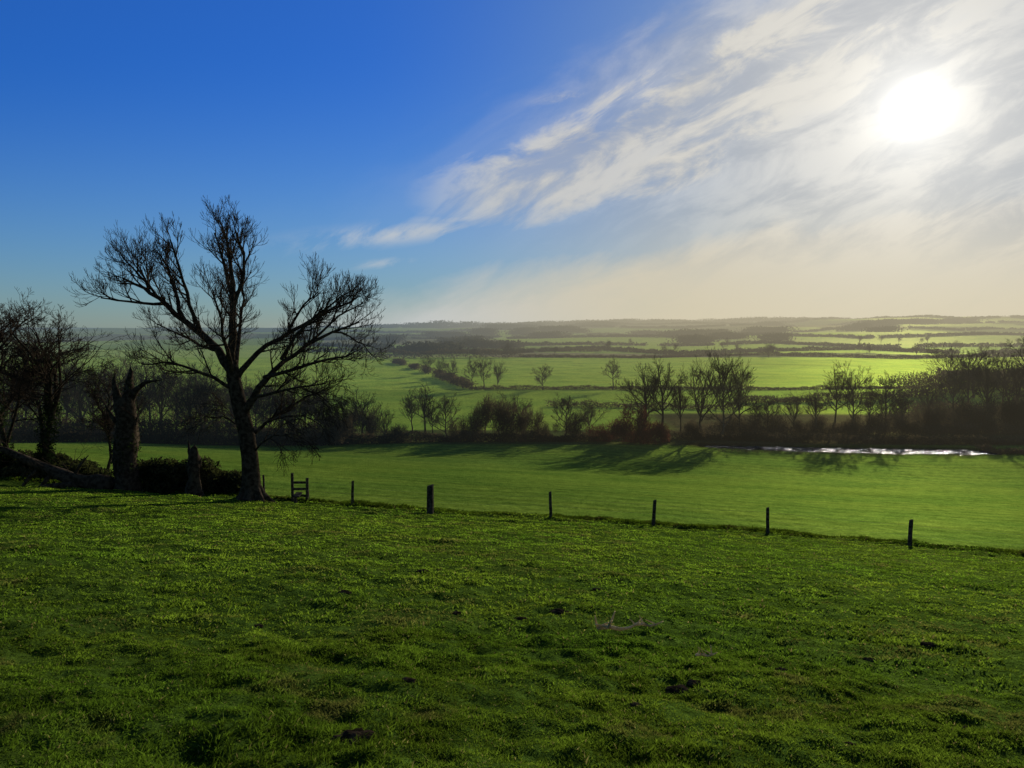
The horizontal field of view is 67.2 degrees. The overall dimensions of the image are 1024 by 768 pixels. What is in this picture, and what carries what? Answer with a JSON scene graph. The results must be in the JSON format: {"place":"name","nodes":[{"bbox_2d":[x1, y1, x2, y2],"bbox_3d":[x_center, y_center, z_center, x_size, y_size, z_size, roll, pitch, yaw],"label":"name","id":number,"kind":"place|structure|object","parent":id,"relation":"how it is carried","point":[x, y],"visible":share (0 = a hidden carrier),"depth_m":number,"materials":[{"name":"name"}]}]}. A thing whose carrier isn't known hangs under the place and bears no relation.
{"place":"outdoors","nodes":[
{"label":"outdoors","id":0,"kind":"place"},
{"bbox_2d":[0,317,1023,767],"bbox_3d":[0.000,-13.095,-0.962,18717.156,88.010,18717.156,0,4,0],"label":"ground","id":1,"kind":"structure","parent":0,"point":[944,495],"depth_m":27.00,"materials":[{"name":"plant"}]},
{"bbox_2d":[5,449,71,468],"bbox_3d":[-27.521,4.450,42.836,6.550,2.164,3.025,0,4,0],"label":"bramble bush","id":2,"kind":"object","parent":1,"relation":"on","point":[61,456],"visible":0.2,"depth_m":42.34,"materials":[{"name":"green plant"}]},
{"bbox_2d":[0,297,91,470],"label":"bare tree","id":3,"kind":"object","parent":1,"relation":"on","point":[4,437],"visible":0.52,"depth_m":42.23,"materials":[{"name":"brown plant"}]},
{"bbox_2d":[17,380,85,423],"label":"woodland tree","id":4,"kind":"object","parent":1,"relation":"on","point":[70,391],"visible":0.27,"depth_m":118.48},
{"bbox_2d":[0,457,113,479],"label":"bramble bush","id":5,"kind":"object","parent":1,"relation":"on","point":[88,467],"visible":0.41,"depth_m":40.97,"materials":[{"name":"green plant"}]},
{"bbox_2d":[0,428,114,489],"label":"fallen tree","id":6,"kind":"object","parent":1,"relation":"on","point":[67,478],"visible":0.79,"depth_m":37.09,"materials":[{"name":"wood"}]},
{"bbox_2d":[0,286,130,474],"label":"bare tree","id":7,"kind":"object","parent":1,"relation":"on","point":[45,355],"visible":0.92,"depth_m":40.64,"materials":[{"name":"brown plant"}]},
{"bbox_2d":[33,345,116,429],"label":"woodland tree","id":8,"kind":"object","parent":1,"relation":"on","point":[80,403],"visible":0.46,"depth_m":124.89,"materials":[{"name":"plant"}]},
{"bbox_2d":[76,361,156,468],"bbox_3d":[-23.232,2.297,44.721,3.853,7.614,4.429,0,4,0],"label":"bare tree","id":9,"kind":"object","parent":1,"relation":"on","point":[104,424],"visible":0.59,"depth_m":44.67,"materials":[{"name":"brown plant"}]},
{"bbox_2d":[95,349,146,410],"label":"woodland tree","id":10,"kind":"object","parent":1,"relation":"on","point":[123,366],"visible":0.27,"depth_m":141.44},
{"bbox_2d":[90,361,177,490],"bbox_3d":[-18.089,2.527,36.889,4.300,7.241,2.204,0,4,0],"label":"dead tree","id":11,"kind":"object","parent":1,"relation":"on","point":[126,443],"visible":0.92,"depth_m":36.81,"materials":[{"name":"wood"}]},
{"bbox_2d":[100,365,170,415],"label":"woodland tree","id":12,"kind":"object","parent":1,"relation":"on","point":[146,401],"visible":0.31,"depth_m":122.02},
{"bbox_2d":[119,355,170,432],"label":"woodland tree","id":13,"kind":"object","parent":1,"relation":"on","point":[153,370],"visible":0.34,"depth_m":140.29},
{"bbox_2d":[1,387,310,428],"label":"hedgerow","id":14,"kind":"object","parent":1,"relation":"on","point":[142,416],"visible":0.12,"depth_m":148.74,"materials":[{"name":"green plant"}]},
{"bbox_2d":[141,357,185,431],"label":"woodland tree","id":15,"kind":"object","parent":1,"relation":"on","point":[163,384],"visible":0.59,"depth_m":127.65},
{"bbox_2d":[143,365,219,427],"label":"woodland tree","id":16,"kind":"object","parent":1,"relation":"on","point":[187,403],"visible":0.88,"depth_m":123.13,"materials":[{"name":"plant"}]},
{"bbox_2d":[137,455,230,494],"bbox_3d":[-16.864,4.593,38.420,5.542,2.142,3.295,0,4,0],"label":"bramble bush","id":17,"kind":"object","parent":1,"relation":"on","point":[159,474],"visible":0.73,"depth_m":37.79,"materials":[{"name":"green plant"}]},
{"bbox_2d":[3,413,371,445],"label":"hedgerow","id":18,"kind":"object","parent":1,"relation":"on","point":[144,423],"visible":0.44,"depth_m":121.56,"materials":[{"name":"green plant"}]},
{"bbox_2d":[169,353,219,428],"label":"woodland tree","id":19,"kind":"object","parent":1,"relation":"on","point":[200,380],"visible":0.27,"depth_m":140.82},
{"bbox_2d":[185,440,204,495],"bbox_3d":[-15.193,4.174,36.587,1.121,3.001,1.256,0,4,0],"label":"tree stump","id":20,"kind":"object","parent":1,"relation":"on","point":[193,484],"visible":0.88,"depth_m":36.39,"materials":[{"name":"wood"}]},
{"bbox_2d":[175,364,228,424],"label":"woodland tree","id":21,"kind":"object","parent":1,"relation":"on","point":[203,411],"visible":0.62,"depth_m":127.19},
{"bbox_2d":[185,467,241,493],"bbox_3d":[-14.503,5.022,38.547,4.315,1.664,2.384,1,4,16],"label":"bramble bush","id":22,"kind":"object","parent":1,"relation":"on","point":[233,481],"visible":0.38,"depth_m":38.02,"materials":[{"name":"green plant"}]},
{"bbox_2d":[64,194,395,502],"bbox_3d":[-11.759,-1.316,34.730,13.057,14.191,8.089,1,4,12],"label":"bare tree","id":23,"kind":"object","parent":1,"relation":"on","point":[251,488],"visible":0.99,"depth_m":34.14,"materials":[{"name":"brown plant"}]},
{"bbox_2d":[245,377,275,426],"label":"woodland tree","id":24,"kind":"object","parent":1,"relation":"on","point":[262,412],"visible":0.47,"depth_m":128.17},
{"bbox_2d":[247,380,282,440],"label":"woodland tree","id":25,"kind":"object","parent":1,"relation":"on","point":[268,398],"visible":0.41,"depth_m":129.31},
{"bbox_2d":[263,384,320,433],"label":"woodland tree","id":26,"kind":"object","parent":1,"relation":"on","point":[298,405],"visible":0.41,"depth_m":128.29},
{"bbox_2d":[291,473,308,502],"bbox_3d":[-9.930,5.044,35.652,0.812,1.700,0.937,0,4,0],"label":"stile","id":27,"kind":"object","parent":1,"relation":"on","point":[296,494],"visible":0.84,"depth_m":35.96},
{"bbox_2d":[0,427,601,445],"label":"hedgerow","id":28,"kind":"object","parent":1,"relation":"on","point":[79,437],"visible":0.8,"depth_m":129.99,"materials":[{"name":"green plant"}]},
{"bbox_2d":[316,410,356,445],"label":"shrub","id":29,"kind":"object","parent":1,"relation":"on","point":[338,434],"visible":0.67,"depth_m":127.55,"materials":[{"name":"green plant"}]},
{"bbox_2d":[317,391,364,443],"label":"woodland tree","id":30,"kind":"object","parent":1,"relation":"on","point":[349,413],"visible":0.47,"depth_m":130.49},
{"bbox_2d":[327,728,378,744],"bbox_3d":[-1.040,2.347,5.085,0.303,0.107,0.286,4,6,43],"label":"molehill","id":31,"kind":"object","parent":1,"relation":"on","point":[347,734],"visible":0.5,"depth_m":5.06,"materials":[{"name":"soil"}]},
{"bbox_2d":[345,388,376,432],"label":"woodland tree","id":32,"kind":"object","parent":1,"relation":"on","point":[363,408],"visible":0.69,"depth_m":134.27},
{"bbox_2d":[357,406,383,435],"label":"shrub","id":33,"kind":"object","parent":1,"relation":"on","point":[368,428],"visible":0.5,"depth_m":137.54,"materials":[{"name":"green plant"}]},
{"bbox_2d":[368,402,394,439],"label":"woodland tree","id":34,"kind":"object","parent":1,"relation":"on","point":[384,423],"visible":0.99,"depth_m":132.65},
{"bbox_2d":[375,333,406,343],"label":"woodland","id":35,"kind":"object","parent":1,"relation":"on","point":[393,338],"visible":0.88,"depth_m":1020.75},
{"bbox_2d":[398,381,442,432],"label":"hedgerow tree","id":36,"kind":"object","parent":1,"relation":"on","point":[422,401],"visible":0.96,"depth_m":141.41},
{"bbox_2d":[382,355,477,388],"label":"hedgerow","id":37,"kind":"object","parent":1,"relation":"on","point":[455,379],"visible":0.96,"depth_m":299.00,"materials":[{"name":"green plant"}]},
{"bbox_2d":[389,340,471,354],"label":"woodland","id":38,"kind":"object","parent":1,"relation":"on","point":[418,347],"visible":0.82,"depth_m":591.61,"materials":[{"name":"plant"}]},
{"bbox_2d":[427,484,433,513],"bbox_3d":[-3.618,5.273,34.087,0.286,1.659,0.274,1,3,8],"label":"fence post","id":39,"kind":"object","parent":1,"relation":"on","point":[430,499],"visible":0.78,"depth_m":33.96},
{"bbox_2d":[420,392,461,434],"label":"hedgerow tree","id":40,"kind":"object","parent":1,"relation":"on","point":[444,406],"visible":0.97,"depth_m":139.47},
{"bbox_2d":[417,331,473,337],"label":"woodland","id":41,"kind":"object","parent":1,"relation":"on","point":[441,334],"visible":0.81,"depth_m":1468.43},
{"bbox_2d":[368,348,526,357],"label":"hedgerow","id":42,"kind":"object","parent":1,"relation":"on","point":[501,352],"visible":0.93,"depth_m":509.73,"materials":[{"name":"green plant"}]},
{"bbox_2d":[445,413,472,439],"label":"shrub","id":43,"kind":"object","parent":1,"relation":"on","point":[462,426],"visible":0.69,"depth_m":136.86,"materials":[{"name":"green plant"}]},
{"bbox_2d":[466,400,491,438],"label":"shrub","id":44,"kind":"object","parent":1,"relation":"on","point":[475,421],"visible":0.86,"depth_m":136.69,"materials":[{"name":"green plant"}]},
{"bbox_2d":[453,337,530,347],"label":"woodland","id":45,"kind":"object","parent":1,"relation":"on","point":[481,343],"visible":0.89,"depth_m":742.03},
{"bbox_2d":[381,347,603,351],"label":"hedgerow","id":46,"kind":"object","parent":1,"relation":"on","point":[574,350],"visible":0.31,"depth_m":647.89,"materials":[{"name":"green plant"}]},
{"bbox_2d":[480,391,520,436],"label":"shrub","id":47,"kind":"object","parent":1,"relation":"on","point":[502,415],"visible":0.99,"depth_m":135.78,"materials":[{"name":"green plant"}]},
{"bbox_2d":[517,403,545,440],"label":"shrub","id":48,"kind":"object","parent":1,"relation":"on","point":[535,426],"visible":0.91,"depth_m":136.70,"materials":[{"name":"green plant"}]},
{"bbox_2d":[534,325,591,332],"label":"woodland","id":49,"kind":"object","parent":1,"relation":"on","point":[571,328],"visible":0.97,"depth_m":1774.67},
{"bbox_2d":[550,393,591,434],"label":"hedgerow tree","id":50,"kind":"object","parent":1,"relation":"on","point":[564,403],"visible":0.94,"depth_m":140.35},
{"bbox_2d":[561,413,589,437],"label":"shrub","id":51,"kind":"object","parent":1,"relation":"on","point":[572,428],"visible":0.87,"depth_m":139.54,"materials":[{"name":"green plant"}]},
{"bbox_2d":[577,396,613,433],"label":"hedgerow tree","id":52,"kind":"object","parent":1,"relation":"on","point":[593,409],"visible":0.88,"depth_m":143.96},
{"bbox_2d":[584,423,622,441],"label":"russet shrub","id":53,"kind":"object","parent":1,"relation":"on","point":[604,436],"visible":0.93,"depth_m":135.00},
{"bbox_2d":[595,611,640,630],"bbox_3d":[1.325,2.976,9.597,0.594,0.247,0.225,0,4,0],"label":"dead branch","id":54,"kind":"object","parent":1,"relation":"on","point":[604,626],"visible":1,"depth_m":9.63,"materials":[{"name":"brown wood"}]},
{"bbox_2d":[607,414,638,443],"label":"russet shrub","id":55,"kind":"object","parent":1,"relation":"on","point":[619,427],"visible":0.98,"depth_m":134.28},
{"bbox_2d":[618,403,660,443],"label":"russet shrub","id":56,"kind":"object","parent":1,"relation":"on","point":[642,430],"visible":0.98,"depth_m":133.37,"materials":[{"name":"plant"}]},
{"bbox_2d":[609,361,670,415],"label":"riverside tree","id":57,"kind":"object","parent":1,"relation":"on","point":[630,388],"visible":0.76,"depth_m":137.16,"materials":[{"name":"plant"}]},
{"bbox_2d":[546,400,734,409],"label":"hedgerow","id":58,"kind":"object","parent":1,"relation":"on","point":[608,402],"visible":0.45,"depth_m":193.51,"materials":[{"name":"green plant"}]},
{"bbox_2d":[520,352,761,357],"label":"hedgerow","id":59,"kind":"object","parent":1,"relation":"on","point":[629,356],"visible":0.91,"depth_m":517.88,"materials":[{"name":"green plant"}]},
{"bbox_2d":[649,420,670,442],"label":"russet shrub","id":60,"kind":"object","parent":1,"relation":"on","point":[663,433],"visible":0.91,"depth_m":133.73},
{"bbox_2d":[297,339,1023,347],"bbox_3d":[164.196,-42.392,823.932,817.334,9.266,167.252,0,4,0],"label":"hedge","id":61,"kind":"object","parent":1,"relation":"on","point":[942,344],"visible":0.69,"depth_m":841.16,"materials":[{"name":"plant"}]},
{"bbox_2d":[635,355,686,440],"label":"riverside tree","id":62,"kind":"object","parent":1,"relation":"on","point":[667,385],"visible":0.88,"depth_m":136.25,"materials":[{"name":"plant"}]},
{"bbox_2d":[299,331,1023,340],"bbox_3d":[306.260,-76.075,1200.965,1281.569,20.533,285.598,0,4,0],"label":"hedge","id":63,"kind":"object","parent":1,"relation":"on","point":[811,335],"visible":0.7,"depth_m":1184.48,"materials":[{"name":"plant"}]},
{"bbox_2d":[299,320,1023,332],"bbox_3d":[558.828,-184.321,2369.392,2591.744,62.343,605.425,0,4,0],"label":"hedge","id":64,"kind":"object","parent":1,"relation":"on","point":[697,326],"visible":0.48,"depth_m":2219.89,"materials":[{"name":"plant"}]},
{"bbox_2d":[305,325,1023,337],"bbox_3d":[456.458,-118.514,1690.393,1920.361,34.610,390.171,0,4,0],"label":"hedge","id":65,"kind":"object","parent":1,"relation":"on","point":[919,327],"visible":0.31,"depth_m":1617.85,"materials":[{"name":"plant"}]},
{"bbox_2d":[306,344,1023,354],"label":"hedge","id":66,"kind":"object","parent":1,"relation":"on","point":[737,350],"visible":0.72,"depth_m":632.36,"materials":[{"name":"plant"}]},
{"bbox_2d":[306,314,1023,327],"bbox_3d":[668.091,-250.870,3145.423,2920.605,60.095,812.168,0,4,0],"label":"hedge","id":67,"kind":"object","parent":1,"relation":"on","point":[685,322],"visible":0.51,"depth_m":2885.23,"materials":[{"name":"plant"}]},
{"bbox_2d":[667,374,691,432],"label":"riverside tree","id":68,"kind":"object","parent":1,"relation":"on","point":[682,397],"visible":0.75,"depth_m":141.65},
{"bbox_2d":[656,328,717,334],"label":"woodland","id":69,"kind":"object","parent":1,"relation":"on","point":[684,332],"visible":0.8,"depth_m":1267.03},
{"bbox_2d":[375,315,1006,326],"bbox_3d":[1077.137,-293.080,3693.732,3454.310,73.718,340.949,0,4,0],"label":"woodland","id":70,"kind":"object","parent":1,"relation":"on","point":[728,320],"visible":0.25,"depth_m":3692.61,"materials":[{"name":"plant"}]},
{"bbox_2d":[666,333,723,342],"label":"woodland","id":71,"kind":"object","parent":1,"relation":"on","point":[695,338],"visible":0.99,"depth_m":947.95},
{"bbox_2d":[676,345,737,437],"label":"riverside tree","id":72,"kind":"object","parent":1,"relation":"on","point":[703,395],"visible":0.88,"depth_m":139.03,"materials":[{"name":"plant"}]},
{"bbox_2d":[705,330,751,338],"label":"woodland","id":73,"kind":"object","parent":1,"relation":"on","point":[732,335],"visible":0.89,"depth_m":1089.59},
{"bbox_2d":[468,384,989,389],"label":"hedgerow","id":74,"kind":"object","parent":1,"relation":"on","point":[588,387],"visible":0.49,"depth_m":248.64,"materials":[{"name":"green plant"}]},
{"bbox_2d":[699,353,759,439],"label":"riverside tree","id":75,"kind":"object","parent":1,"relation":"on","point":[740,394],"visible":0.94,"depth_m":137.49,"materials":[{"name":"plant"}]},
{"bbox_2d":[715,413,748,434],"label":"shrub","id":76,"kind":"object","parent":1,"relation":"on","point":[733,419],"visible":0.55,"depth_m":145.02,"materials":[{"name":"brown plant"}]},
{"bbox_2d":[720,353,758,432],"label":"riverside tree","id":77,"kind":"object","parent":1,"relation":"on","point":[745,377],"visible":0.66,"depth_m":143.67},
{"bbox_2d":[743,395,781,426],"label":"riverside tree","id":78,"kind":"object","parent":1,"relation":"on","point":[771,407],"visible":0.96,"depth_m":144.58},
{"bbox_2d":[735,326,798,332],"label":"woodland","id":79,"kind":"object","parent":1,"relation":"on","point":[764,329],"visible":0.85,"depth_m":1455.69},
{"bbox_2d":[751,332,801,340],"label":"woodland","id":80,"kind":"object","parent":1,"relation":"on","point":[781,336],"visible":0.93,"depth_m":1002.40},
{"bbox_2d":[761,412,792,432],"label":"shrub","id":81,"kind":"object","parent":1,"relation":"on","point":[783,424],"visible":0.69,"depth_m":145.33,"materials":[{"name":"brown plant"}]},
{"bbox_2d":[771,389,807,427],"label":"riverside tree","id":82,"kind":"object","parent":1,"relation":"on","point":[797,410],"visible":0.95,"depth_m":146.40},
{"bbox_2d":[802,387,825,428],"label":"riverside tree","id":83,"kind":"object","parent":1,"relation":"on","point":[815,406],"visible":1,"depth_m":145.97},
{"bbox_2d":[607,429,1023,444],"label":"hedgerow","id":84,"kind":"object","parent":1,"relation":"on","point":[866,440],"visible":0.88,"depth_m":134.31,"materials":[{"name":"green plant"}]},
{"bbox_2d":[728,387,933,402],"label":"hedgerow","id":85,"kind":"object","parent":1,"relation":"on","point":[780,399],"visible":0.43,"depth_m":201.57,"materials":[{"name":"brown plant"}]},
{"bbox_2d":[819,363,864,423],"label":"riverside tree","id":86,"kind":"object","parent":1,"relation":"on","point":[835,388],"visible":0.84,"depth_m":147.73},
{"bbox_2d":[826,417,859,435],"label":"shrub","id":87,"kind":"object","parent":1,"relation":"on","point":[852,423],"visible":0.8,"depth_m":142.92,"materials":[{"name":"brown plant"}]},
{"bbox_2d":[664,418,1023,437],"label":"hedgerow","id":88,"kind":"object","parent":1,"relation":"on","point":[1004,427],"visible":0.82,"depth_m":143.93,"materials":[{"name":"brown plant"}]},
{"bbox_2d":[829,359,873,433],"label":"riverside tree","id":89,"kind":"object","parent":1,"relation":"on","point":[849,382],"visible":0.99,"depth_m":145.04,"materials":[{"name":"plant"}]},
{"bbox_2d":[831,322,876,331],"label":"woodland","id":90,"kind":"object","parent":1,"relation":"on","point":[854,326],"visible":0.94,"depth_m":1648.12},
{"bbox_2d":[859,383,883,419],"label":"riverside tree","id":91,"kind":"object","parent":1,"relation":"on","point":[870,398],"visible":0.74,"depth_m":149.81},
{"bbox_2d":[863,412,891,434],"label":"shrub","id":92,"kind":"object","parent":1,"relation":"on","point":[885,419],"visible":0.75,"depth_m":145.15,"materials":[{"name":"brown plant"}]},
{"bbox_2d":[857,318,909,325],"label":"woodland","id":93,"kind":"object","parent":1,"relation":"on","point":[886,322],"visible":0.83,"depth_m":1850.54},
{"bbox_2d":[859,325,910,331],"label":"woodland","id":94,"kind":"object","parent":1,"relation":"on","point":[885,329],"visible":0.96,"depth_m":1346.02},
{"bbox_2d":[862,370,910,421],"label":"riverside tree","id":95,"kind":"object","parent":1,"relation":"on","point":[890,382],"visible":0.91,"depth_m":147.31,"materials":[{"name":"plant"}]},
{"bbox_2d":[759,351,1022,358],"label":"hedgerow","id":96,"kind":"object","parent":1,"relation":"on","point":[902,356],"visible":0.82,"depth_m":520.12,"materials":[{"name":"green plant"}]},
{"bbox_2d":[885,394,917,432],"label":"riverside tree","id":97,"kind":"object","parent":1,"relation":"on","point":[902,406],"visible":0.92,"depth_m":146.56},
{"bbox_2d":[910,406,943,430],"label":"shrub","id":98,"kind":"object","parent":1,"relation":"on","point":[923,416],"visible":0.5,"depth_m":148.09,"materials":[{"name":"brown plant"}]},
{"bbox_2d":[910,374,954,412],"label":"riverside tree","id":99,"kind":"object","parent":1,"relation":"on","point":[931,401],"visible":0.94,"depth_m":150.25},
{"bbox_2d":[856,393,1020,422],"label":"hedgerow","id":100,"kind":"object","parent":1,"relation":"on","point":[910,411],"visible":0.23,"depth_m":162.59,"materials":[{"name":"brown plant"}]},
{"bbox_2d":[860,368,1023,399],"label":"hedgerow","id":101,"kind":"object","parent":1,"relation":"on","point":[936,377],"visible":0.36,"depth_m":201.39,"materials":[{"name":"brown plant"}]},
{"bbox_2d":[922,343,967,374],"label":"riverside tree","id":102,"kind":"object","parent":1,"relation":"on","point":[950,357],"visible":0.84,"depth_m":205.45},
{"bbox_2d":[929,366,968,412],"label":"riverside tree","id":103,"kind":"object","parent":1,"relation":"on","point":[955,391],"visible":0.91,"depth_m":160.50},
{"bbox_2d":[946,351,986,410],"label":"riverside tree","id":104,"kind":"object","parent":1,"relation":"on","point":[967,372],"visible":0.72,"depth_m":170.44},
{"bbox_2d":[940,345,1005,397],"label":"riverside tree","id":105,"kind":"object","parent":1,"relation":"on","point":[977,357],"visible":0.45,"depth_m":190.02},
{"bbox_2d":[968,351,1003,418],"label":"riverside tree","id":106,"kind":"object","parent":1,"relation":"on","point":[990,383],"visible":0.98,"depth_m":158.84,"materials":[{"name":"plant"}]},
{"bbox_2d":[971,443,1023,453],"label":"hedgerow","id":107,"kind":"object","parent":1,"relation":"on","point":[988,447],"visible":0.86,"depth_m":124.96,"materials":[{"name":"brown plant"}]},
{"bbox_2d":[979,348,1023,402],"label":"riverside tree","id":108,"kind":"object","parent":1,"relation":"on","point":[995,374],"visible":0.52,"depth_m":169.82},
{"bbox_2d":[988,347,1023,403],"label":"riverside tree","id":109,"kind":"object","parent":1,"relation":"on","point":[1020,376],"visible":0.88,"depth_m":160.78,"materials":[{"name":"plant"}]},
{"bbox_2d":[0,0,1023,327],"label":"sky","id":110,"kind":"structure","parent":0,"point":[493,161],"materials":[{"name":"blue"}]},
{"bbox_2d":[705,445,997,454],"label":"river","id":111,"kind":"structure","parent":0,"point":[884,450],"depth_m":127.50,"materials":[{"name":"grey liquid"}]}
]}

